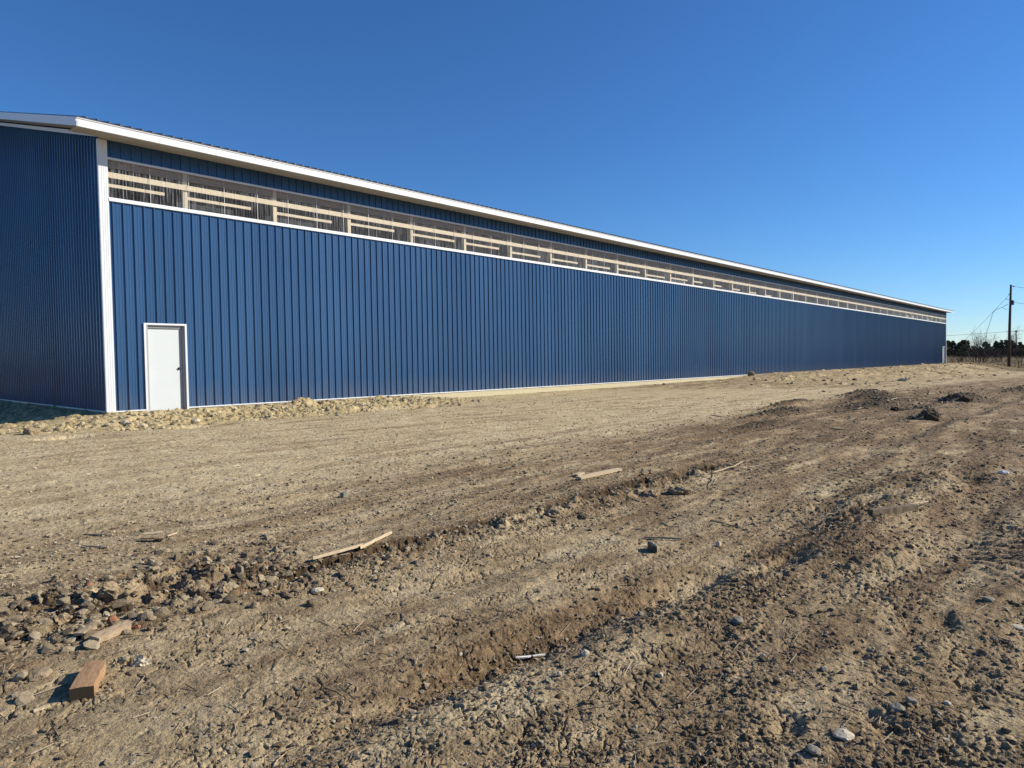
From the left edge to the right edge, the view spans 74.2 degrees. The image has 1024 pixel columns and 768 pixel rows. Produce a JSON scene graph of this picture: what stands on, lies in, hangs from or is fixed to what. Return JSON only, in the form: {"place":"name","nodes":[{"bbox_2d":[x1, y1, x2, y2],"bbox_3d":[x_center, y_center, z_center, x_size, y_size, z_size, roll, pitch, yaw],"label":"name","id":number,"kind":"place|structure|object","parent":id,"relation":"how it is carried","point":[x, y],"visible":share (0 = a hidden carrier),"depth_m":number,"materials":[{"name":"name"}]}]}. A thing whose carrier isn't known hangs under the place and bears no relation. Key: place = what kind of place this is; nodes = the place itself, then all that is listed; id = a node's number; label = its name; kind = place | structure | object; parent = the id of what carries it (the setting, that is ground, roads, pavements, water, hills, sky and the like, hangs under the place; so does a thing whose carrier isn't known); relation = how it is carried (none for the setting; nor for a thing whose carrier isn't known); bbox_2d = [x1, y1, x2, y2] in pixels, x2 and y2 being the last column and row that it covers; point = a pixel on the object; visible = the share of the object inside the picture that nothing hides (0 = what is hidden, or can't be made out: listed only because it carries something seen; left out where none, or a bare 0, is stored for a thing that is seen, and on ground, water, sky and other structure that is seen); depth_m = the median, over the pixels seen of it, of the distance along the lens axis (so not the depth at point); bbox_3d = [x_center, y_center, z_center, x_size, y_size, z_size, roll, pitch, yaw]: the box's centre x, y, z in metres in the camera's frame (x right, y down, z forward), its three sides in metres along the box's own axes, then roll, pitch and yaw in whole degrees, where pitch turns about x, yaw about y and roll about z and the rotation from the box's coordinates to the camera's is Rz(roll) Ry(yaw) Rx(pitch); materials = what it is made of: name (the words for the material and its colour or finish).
{"place":"outdoors","nodes":[
{"label":"outdoors","id":0,"kind":"place"},
{"bbox_2d":[0,355,1023,767],"bbox_3d":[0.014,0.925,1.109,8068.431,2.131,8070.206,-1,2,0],"label":"ground","id":1,"kind":"structure","parent":0,"point":[612,405],"depth_m":4.77,"materials":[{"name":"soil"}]},
{"bbox_2d":[22,427,38,434],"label":"dirt clod","id":2,"kind":"object","parent":1,"relation":"on","point":[29,430],"visible":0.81,"depth_m":13.35,"materials":[{"name":"beige soil"}]},
{"bbox_2d":[26,667,52,681],"bbox_3d":[-2.283,1.406,3.270,0.100,0.051,0.096,-1,2,-3],"label":"dirt clod","id":3,"kind":"object","parent":1,"relation":"on","point":[39,674],"visible":1,"depth_m":3.25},
{"bbox_2d":[32,703,50,712],"bbox_3d":[-2.070,1.425,2.977,0.032,0.012,0.064,1,3,38],"label":"wood chip","id":4,"kind":"object","parent":1,"relation":"on","point":[46,706],"visible":1,"depth_m":2.97,"materials":[{"name":"brown wood"}]},
{"bbox_2d":[53,612,71,623],"bbox_3d":[-2.679,1.401,4.034,0.094,0.080,0.105,2,7,21],"label":"dirt clod","id":5,"kind":"object","parent":1,"relation":"on","point":[63,618],"visible":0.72,"depth_m":4.01,"materials":[{"name":"beige soil"}]},
{"bbox_2d":[73,625,96,635],"bbox_3d":[-2.354,1.362,3.741,0.065,0.018,0.102,-1,5,10],"label":"wood scrap","id":6,"kind":"object","parent":1,"relation":"on","point":[81,632],"visible":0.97,"depth_m":3.73,"materials":[{"name":"beige wood"}]},
{"bbox_2d":[69,660,105,700],"bbox_3d":[-1.990,1.389,3.186,0.097,0.059,0.288,-2,3,-21],"label":"wood block","id":7,"kind":"object","parent":1,"relation":"on","point":[88,678],"depth_m":3.12,"materials":[{"name":"brown wood"}]},
{"bbox_2d":[83,545,108,547],"bbox_3d":[-3.451,1.345,5.610,0.286,0.014,0.019,-2,2,20],"label":"lath","id":8,"kind":"object","parent":1,"relation":"on","point":[95,546],"visible":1,"depth_m":5.61,"materials":[{"name":"brown wood"}]},
{"bbox_2d":[85,533,112,535],"bbox_3d":[-3.733,1.357,6.118,0.312,0.012,0.020,-1,2,16],"label":"lath","id":9,"kind":"object","parent":1,"relation":"on","point":[97,534],"visible":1,"depth_m":6.12,"materials":[{"name":"brown wood"}]},
{"bbox_2d":[97,581,119,597],"bbox_3d":[-2.590,1.327,4.346,0.129,0.112,0.119,2,-1,30],"label":"dirt clod","id":10,"kind":"object","parent":1,"relation":"on","point":[109,589],"visible":1,"depth_m":4.32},
{"bbox_2d":[89,620,130,642],"bbox_3d":[-2.198,1.362,3.729,0.077,0.034,0.252,7,3,17],"label":"broken board","id":11,"kind":"object","parent":1,"relation":"on","point":[108,633],"visible":0.98,"depth_m":3.70,"materials":[{"name":"beige wood"}]},
{"bbox_2d":[106,615,117,623],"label":"stone","id":12,"kind":"object","parent":1,"relation":"on","point":[111,618],"visible":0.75,"depth_m":3.92,"materials":[{"name":"stone"}]},
{"bbox_2d":[130,655,151,666],"bbox_3d":[-1.862,1.386,3.396,0.105,0.057,0.057,-1,2,0],"label":"stone","id":13,"kind":"object","parent":1,"relation":"on","point":[140,661],"visible":1,"depth_m":3.38,"materials":[{"name":"stone"}]},
{"bbox_2d":[147,616,155,620],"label":"stone","id":14,"kind":"object","parent":1,"relation":"on","point":[151,618],"visible":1,"depth_m":3.93,"materials":[{"name":"beige stone"}]},
{"bbox_2d":[142,531,162,535],"bbox_3d":[-3.116,1.293,5.875,0.160,0.012,0.066,-2,11,-11],"label":"wood scrap","id":15,"kind":"object","parent":1,"relation":"on","point":[152,533],"visible":1,"depth_m":5.86,"materials":[{"name":"brown wood"}]},
{"bbox_2d":[140,538,165,539],"bbox_3d":[-3.072,1.323,5.796,0.208,0.013,0.056,2,-10,-3],"label":"wood scrap","id":16,"kind":"object","parent":1,"relation":"on","point":[154,538],"visible":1,"depth_m":5.77,"materials":[{"name":"beige wood"}]},
{"bbox_2d":[190,418,199,423],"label":"stone","id":17,"kind":"object","parent":1,"relation":"on","point":[195,420],"visible":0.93,"depth_m":15.38,"materials":[{"name":"stone"}]},
{"bbox_2d":[214,583,231,593],"bbox_3d":[-1.921,1.370,4.506,0.116,0.078,0.111,-5,12,-20],"label":"dirt clod","id":18,"kind":"object","parent":1,"relation":"on","point":[226,588],"visible":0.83,"depth_m":4.48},
{"bbox_2d":[272,751,286,765],"bbox_3d":[-0.886,1.429,2.593,0.014,0.010,0.117,-1,2,9],"label":"stick","id":19,"kind":"object","parent":1,"relation":"on","point":[275,763],"visible":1,"depth_m":2.58,"materials":[{"name":"beige wood"}]},
{"bbox_2d":[311,587,323,594],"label":"stone","id":20,"kind":"object","parent":1,"relation":"on","point":[315,591],"visible":1,"depth_m":4.39,"materials":[{"name":"stone"}]},
{"bbox_2d":[312,543,362,559],"bbox_3d":[-1.369,1.315,5.322,0.045,0.026,0.470,-18,-9,39],"label":"broken board","id":21,"kind":"object","parent":1,"relation":"on","point":[336,551],"visible":1,"depth_m":5.29,"materials":[{"name":"brown wood"}]},
{"bbox_2d":[340,492,348,497],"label":"stone","id":22,"kind":"object","parent":1,"relation":"on","point":[344,494],"visible":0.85,"depth_m":7.70,"materials":[{"name":"grey stone"}]},
{"bbox_2d":[357,531,391,549],"bbox_3d":[-1.151,1.305,5.662,0.057,0.029,0.468,-19,-3,22],"label":"broken board","id":23,"kind":"object","parent":1,"relation":"on","point":[371,541],"visible":1,"depth_m":5.65,"materials":[{"name":"brown wood"}]},
{"bbox_2d":[0,365,940,435],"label":"clay clods","id":24,"kind":"object","parent":1,"relation":"on","point":[81,424],"visible":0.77,"depth_m":17.09,"materials":[{"name":"beige soil"}]},
{"bbox_2d":[0,111,953,413],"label":"metal building","id":25,"kind":"structure","parent":1,"relation":"on","point":[140,269],"depth_m":21.20,"materials":[{"name":"blue paint"}]},
{"bbox_2d":[143,323,188,410],"bbox_3d":[-8.649,-0.372,16.912,0.174,2.265,1.010,1,3,43],"label":"door","id":26,"kind":"structure","parent":25,"relation":"in","point":[165,347],"depth_m":16.93,"materials":[{"name":"white metal"}]},
{"bbox_2d":[943,346,944,362],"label":"door","id":27,"kind":"structure","parent":25,"relation":"in","point":[943,346],"depth_m":84.81,"materials":[{"name":"white metal"}]},
{"bbox_2d":[0,397,959,645],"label":"grit","id":28,"kind":"object","parent":1,"relation":"on","point":[236,542],"visible":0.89,"depth_m":7.58,"materials":[{"name":"beige gravel"}]},
{"bbox_2d":[0,425,1023,767],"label":"soil crumbs","id":29,"kind":"object","parent":1,"relation":"on","point":[700,759],"visible":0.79,"depth_m":3.16,"materials":[{"name":"brown soil"}]},
{"bbox_2d":[0,363,1023,734],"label":"dirt clods","id":30,"kind":"object","parent":1,"relation":"on","point":[8,629],"visible":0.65,"depth_m":4.68,"materials":[{"name":"soil"}]},
{"bbox_2d":[0,385,1023,579],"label":"earth crumbs","id":31,"kind":"object","parent":1,"relation":"on","point":[508,498],"visible":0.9,"depth_m":7.43,"materials":[{"name":"soil"}]},
{"bbox_2d":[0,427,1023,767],"bbox_3d":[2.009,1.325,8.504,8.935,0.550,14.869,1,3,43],"label":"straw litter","id":32,"kind":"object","parent":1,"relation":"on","point":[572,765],"visible":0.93,"depth_m":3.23,"materials":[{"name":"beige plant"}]},
{"bbox_2d":[515,654,545,658],"bbox_3d":[0.101,1.474,3.669,0.172,0.010,0.019,2,1,-20],"label":"plastic strip","id":33,"kind":"object","parent":1,"relation":"on","point":[528,656],"visible":1,"depth_m":3.66,"materials":[{"name":"white plastic"}]},
{"bbox_2d":[546,509,561,517],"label":"dirt clod","id":34,"kind":"object","parent":1,"relation":"on","point":[553,513],"visible":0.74,"depth_m":6.38,"materials":[{"name":"beige soil"}]},
{"bbox_2d":[572,472,584,475],"bbox_3d":[0.874,1.177,8.871,0.093,0.022,0.261,0,1,28],"label":"wood scrap","id":35,"kind":"object","parent":1,"relation":"on","point":[578,473],"visible":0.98,"depth_m":8.84,"materials":[{"name":"brown wood"}]},
{"bbox_2d":[580,649,589,656],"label":"stone","id":36,"kind":"object","parent":1,"relation":"on","point":[585,653],"visible":1,"depth_m":3.34,"materials":[{"name":"stone"}]},
{"bbox_2d":[579,513,592,518],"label":"dirt clod","id":37,"kind":"object","parent":1,"relation":"on","point":[584,515],"visible":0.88,"depth_m":6.41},
{"bbox_2d":[576,468,621,479],"bbox_3d":[1.143,1.162,8.813,0.091,0.030,0.979,8,6,40],"label":"board","id":38,"kind":"object","parent":1,"relation":"on","point":[595,474],"visible":1,"depth_m":8.76,"materials":[{"name":"brown wood"}]},
{"bbox_2d":[629,616,647,619],"bbox_3d":[0.722,1.328,3.845,0.111,0.016,0.048,-20,-10,37],"label":"wood scrap","id":39,"kind":"object","parent":1,"relation":"on","point":[635,617],"visible":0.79,"depth_m":3.84,"materials":[{"name":"brown wood"}]},
{"bbox_2d":[636,611,643,615],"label":"stone","id":40,"kind":"object","parent":1,"relation":"on","point":[640,613],"visible":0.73,"depth_m":4.03,"materials":[{"name":"grey stone"}]},
{"bbox_2d":[643,488,660,495],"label":"dirt clod","id":41,"kind":"object","parent":1,"relation":"on","point":[652,492],"visible":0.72,"depth_m":7.45,"materials":[{"name":"brown soil"}]},
{"bbox_2d":[647,541,656,552],"bbox_3d":[1.094,1.273,5.281,0.036,0.054,0.145,-1,2,-6],"label":"dark scrap","id":42,"kind":"object","parent":1,"relation":"on","point":[652,547],"visible":0.99,"depth_m":5.24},
{"bbox_2d":[644,536,681,539],"bbox_3d":[1.244,1.271,5.595,0.304,0.019,0.023,0,2,12],"label":"lath","id":43,"kind":"object","parent":1,"relation":"on","point":[658,537],"visible":1,"depth_m":5.59,"materials":[{"name":"wood"}]},
{"bbox_2d":[667,485,693,494],"bbox_3d":[1.890,1.225,7.595,0.301,0.182,0.254,-1,2,-14],"label":"dirt clod","id":44,"kind":"object","parent":1,"relation":"on","point":[678,490],"visible":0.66,"depth_m":7.50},
{"bbox_2d":[710,520,740,527],"bbox_3d":[1.917,1.248,6.038,0.049,0.030,0.329,-2,2,-39],"label":"stick","id":45,"kind":"object","parent":1,"relation":"on","point":[724,523],"visible":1,"depth_m":6.08,"materials":[{"name":"brown wood"}]},
{"bbox_2d":[711,459,759,473],"bbox_3d":[3.043,1.125,9.347,1.557,0.045,0.242,-3,3,-45],"label":"stick","id":46,"kind":"object","parent":1,"relation":"on","point":[712,472],"visible":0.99,"depth_m":9.18,"materials":[{"name":"beige wood"}]},
{"bbox_2d":[731,616,742,624],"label":"stone","id":47,"kind":"object","parent":1,"relation":"on","point":[737,619],"visible":0.95,"depth_m":3.73,"materials":[{"name":"grey stone"}]},
{"bbox_2d":[747,371,754,375],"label":"dirt clod","id":48,"kind":"object","parent":1,"relation":"on","point":[751,373],"visible":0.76,"depth_m":40.56,"materials":[{"name":"brown soil"}]},
{"bbox_2d":[805,744,820,755],"bbox_3d":[1.132,1.376,2.548,0.057,0.034,0.063,9,-1,22],"label":"stone","id":49,"kind":"object","parent":1,"relation":"on","point":[812,749],"visible":1,"depth_m":2.53,"materials":[{"name":"grey stone"}]},
{"bbox_2d":[832,728,854,740],"bbox_3d":[1.292,1.369,2.643,0.079,0.029,0.074,0,2,33],"label":"stone","id":50,"kind":"object","parent":1,"relation":"on","point":[843,734],"visible":1,"depth_m":2.63,"materials":[{"name":"stone"}]},
{"bbox_2d":[867,504,918,515],"bbox_3d":[3.458,1.140,6.140,0.704,0.059,0.068,1,1,-29],"label":"timber","id":51,"kind":"object","parent":1,"relation":"on","point":[888,510],"visible":0.91,"depth_m":6.10,"materials":[{"name":"brown wood"}]},
{"bbox_2d":[890,407,903,410],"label":"dirt clod","id":52,"kind":"object","parent":1,"relation":"on","point":[896,408],"visible":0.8,"depth_m":18.69,"materials":[{"name":"brown soil"}]},
{"bbox_2d":[890,702,904,711],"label":"stone","id":53,"kind":"object","parent":1,"relation":"on","point":[897,707],"visible":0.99,"depth_m":2.82,"materials":[{"name":"grey stone"}]},
{"bbox_2d":[906,696,916,703],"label":"stone","id":54,"kind":"object","parent":1,"relation":"on","point":[911,700],"visible":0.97,"depth_m":2.86,"materials":[{"name":"grey stone"}]},
{"bbox_2d":[924,412,938,420],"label":"dirt clod","id":55,"kind":"object","parent":1,"relation":"on","point":[931,416],"visible":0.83,"depth_m":15.77,"materials":[{"name":"brown soil"}]},
{"bbox_2d":[943,700,950,704],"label":"stone","id":56,"kind":"object","parent":1,"relation":"on","point":[946,702],"visible":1,"depth_m":2.88,"materials":[{"name":"stone"}]},
{"bbox_2d":[946,340,960,356],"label":"evergreen tree","id":57,"kind":"object","parent":1,"relation":"on","point":[948,342],"visible":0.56,"depth_m":164.19,"materials":[{"name":"green plant"}]},
{"bbox_2d":[946,341,960,349],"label":"evergreen tree","id":58,"kind":"object","parent":1,"relation":"on","point":[953,343],"visible":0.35,"depth_m":171.43,"materials":[{"name":"green plant"}]},
{"bbox_2d":[954,340,970,355],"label":"evergreen tree","id":59,"kind":"object","parent":1,"relation":"on","point":[961,344],"visible":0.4,"depth_m":164.69,"materials":[{"name":"green plant"}]},
{"bbox_2d":[952,351,974,356],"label":"brush thicket","id":60,"kind":"object","parent":1,"relation":"on","point":[964,354],"visible":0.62,"depth_m":134.58,"materials":[{"name":"brown plant"}]},
{"bbox_2d":[958,396,973,401],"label":"dirt clod","id":61,"kind":"object","parent":1,"relation":"on","point":[965,398],"visible":0.94,"depth_m":21.20,"materials":[{"name":"brown soil"}]},
{"bbox_2d":[959,346,972,352],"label":"evergreen tree","id":62,"kind":"object","parent":1,"relation":"on","point":[965,349],"visible":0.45,"depth_m":159.71,"materials":[{"name":"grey plant"}]},
{"bbox_2d":[960,328,1004,362],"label":"bare bush","id":63,"kind":"object","parent":1,"relation":"on","point":[976,347],"visible":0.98,"depth_m":95.58,"materials":[{"name":"grey plant"}]},
{"bbox_2d":[968,349,996,356],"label":"brush thicket","id":64,"kind":"object","parent":1,"relation":"on","point":[971,353],"visible":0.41,"depth_m":129.29,"materials":[{"name":"brown plant"}]},
{"bbox_2d":[946,354,1023,367],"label":"dry grass","id":65,"kind":"structure","parent":1,"relation":"on","point":[990,360],"depth_m":112.57,"materials":[{"name":"brown plant"}]},
{"bbox_2d":[981,596,994,601],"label":"stone","id":66,"kind":"object","parent":1,"relation":"on","point":[988,599],"visible":1,"depth_m":4.01,"materials":[{"name":"grey stone"}]},
{"bbox_2d":[978,347,1001,361],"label":"bare bush","id":67,"kind":"object","parent":1,"relation":"on","point":[992,353],"visible":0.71,"depth_m":98.06,"materials":[{"name":"brown plant"}]},
{"bbox_2d":[984,348,1016,357],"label":"brush thicket","id":68,"kind":"object","parent":1,"relation":"on","point":[1002,351],"visible":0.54,"depth_m":127.36,"materials":[{"name":"brown plant"}]},
{"bbox_2d":[994,340,1006,350],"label":"evergreen tree","id":69,"kind":"object","parent":1,"relation":"on","point":[1000,344],"visible":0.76,"depth_m":164.76,"materials":[{"name":"green plant"}]},
{"bbox_2d":[998,470,1008,473],"bbox_3d":[6.285,1.122,8.659,0.141,0.042,0.082,-1,2,0],"label":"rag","id":70,"kind":"object","parent":1,"relation":"on","point":[1002,472],"visible":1,"depth_m":8.63,"materials":[{"name":"white fabric"}]},
{"bbox_2d":[1006,285,1014,366],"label":"utility pole","id":71,"kind":"object","parent":1,"relation":"on","point":[1011,302],"visible":0.97,"depth_m":82.75,"materials":[{"name":"brown wood"}]},
{"bbox_2d":[1001,347,1023,357],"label":"brush thicket","id":72,"kind":"object","parent":1,"relation":"on","point":[1013,352],"visible":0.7,"depth_m":124.60,"materials":[{"name":"brown plant"}]},
{"bbox_2d":[1006,325,1022,349],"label":"bare tree","id":73,"kind":"object","parent":1,"relation":"on","point":[1013,343],"visible":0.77,"depth_m":164.75,"materials":[{"name":"grey plant"}]},
{"bbox_2d":[1010,624,1023,629],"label":"stone","id":74,"kind":"object","parent":1,"relation":"on","point":[1017,626],"visible":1,"depth_m":3.66,"materials":[{"name":"stone"}]},
{"bbox_2d":[1015,342,1023,353],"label":"evergreen tree","id":75,"kind":"object","parent":1,"relation":"on","point":[1020,345],"visible":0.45,"depth_m":164.65,"materials":[{"name":"green plant"}]},
{"bbox_2d":[0,0,1023,347],"label":"sky","id":76,"kind":"structure","parent":0,"point":[874,146],"materials":[{"name":"blue"}]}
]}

